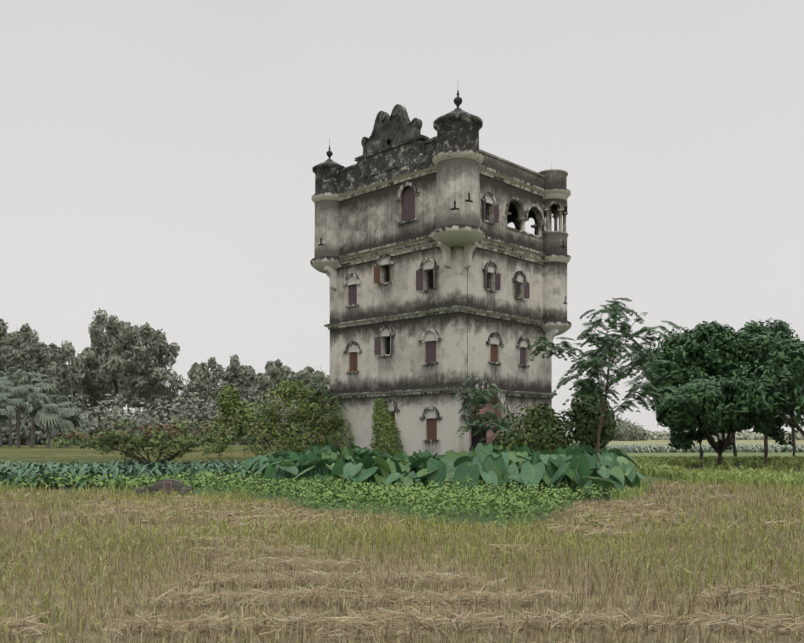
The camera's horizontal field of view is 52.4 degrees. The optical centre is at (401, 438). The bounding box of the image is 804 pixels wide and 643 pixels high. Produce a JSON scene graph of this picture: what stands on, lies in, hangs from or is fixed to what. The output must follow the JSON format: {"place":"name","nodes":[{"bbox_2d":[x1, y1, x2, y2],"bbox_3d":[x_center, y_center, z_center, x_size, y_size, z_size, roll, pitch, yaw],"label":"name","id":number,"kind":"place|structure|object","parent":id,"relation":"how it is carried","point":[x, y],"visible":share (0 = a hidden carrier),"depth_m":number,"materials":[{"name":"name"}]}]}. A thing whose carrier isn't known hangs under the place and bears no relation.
{"place":"outdoors","nodes":[
{"label":"outdoors","id":0,"kind":"place"},
{"bbox_2d":[0,439,803,642],"bbox_3d":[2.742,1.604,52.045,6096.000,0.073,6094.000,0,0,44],"label":"field ground","id":1,"kind":"structure","parent":0,"point":[474,517],"depth_m":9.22,"materials":[{"name":"plant"}]},
{"bbox_2d":[0,365,87,447],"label":"palm trees","id":2,"kind":"object","parent":1,"relation":"on","point":[57,415],"visible":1,"depth_m":88.50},
{"bbox_2d":[45,415,261,464],"bbox_3d":[-9.565,0.304,31.643,8.162,2.605,4.601,0,0,-17],"label":"bush","id":3,"kind":"object","parent":1,"relation":"on","point":[150,440],"visible":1,"depth_m":31.29,"materials":[{"name":"green plant"}]},
{"bbox_2d":[135,479,192,497],"bbox_3d":[-6.509,1.365,22.471,1.480,0.480,0.939,0,0,-2],"label":"rock","id":4,"kind":"object","parent":1,"relation":"on","point":[167,485],"visible":0.67,"depth_m":22.75,"materials":[{"name":"stone"}]},
{"bbox_2d":[0,308,329,445],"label":"eucalyptus tree","id":5,"kind":"object","parent":1,"relation":"on","point":[117,366],"visible":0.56,"depth_m":149.84,"materials":[{"name":"green plant"}]},
{"bbox_2d":[369,398,403,456],"bbox_3d":[-0.840,-0.125,37.155,2.400,3.562,0.470,0,0,44],"label":"wall ivy","id":6,"kind":"object","parent":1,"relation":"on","point":[386,434],"visible":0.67,"depth_m":37.11,"materials":[{"name":"green plant"}]},
{"bbox_2d":[0,444,803,489],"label":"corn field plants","id":7,"kind":"object","parent":1,"relation":"on","point":[9,471],"visible":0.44,"depth_m":28.20,"materials":[{"name":"green plant"}]},
{"bbox_2d":[0,455,803,527],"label":"low green plants","id":8,"kind":"object","parent":1,"relation":"on","point":[655,466],"visible":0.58,"depth_m":21.30,"materials":[{"name":"green plant"}]},
{"bbox_2d":[0,440,803,465],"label":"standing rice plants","id":9,"kind":"object","parent":1,"relation":"on","point":[37,454],"visible":0.31,"depth_m":55.11,"materials":[{"name":"green plant"}]},
{"bbox_2d":[205,379,617,459],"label":"bushes","id":10,"kind":"object","parent":1,"relation":"on","point":[542,432],"visible":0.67,"depth_m":38.53,"materials":[{"name":"green plant"}]},
{"bbox_2d":[310,90,570,455],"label":"tower building","id":11,"kind":"structure","parent":1,"relation":"on","point":[446,282],"depth_m":36.78,"materials":[{"name":"paint"}]},
{"bbox_2d":[241,442,644,499],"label":"large-leaf plants","id":12,"kind":"object","parent":1,"relation":"on","point":[583,466],"visible":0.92,"depth_m":22.91,"materials":[{"name":"green plant"}]},
{"bbox_2d":[299,297,685,458],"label":"trees","id":13,"kind":"object","parent":1,"relation":"on","point":[606,342],"visible":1,"depth_m":31.98,"materials":[{"name":"green plant"}]},
{"bbox_2d":[640,318,803,465],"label":"lychee orchard trees","id":14,"kind":"object","parent":1,"relation":"on","point":[729,381],"visible":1,"depth_m":45.30,"materials":[{"name":"green plant"}]},
{"bbox_2d":[0,0,803,433],"label":"sky","id":15,"kind":"structure","parent":0,"point":[158,158],"materials":[{"name":"white"}]},
{"bbox_2d":[561,415,803,440],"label":"trees","id":16,"kind":"object","parent":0,"point":[625,430],"visible":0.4,"depth_m":430.27,"materials":[{"name":"green plant"}]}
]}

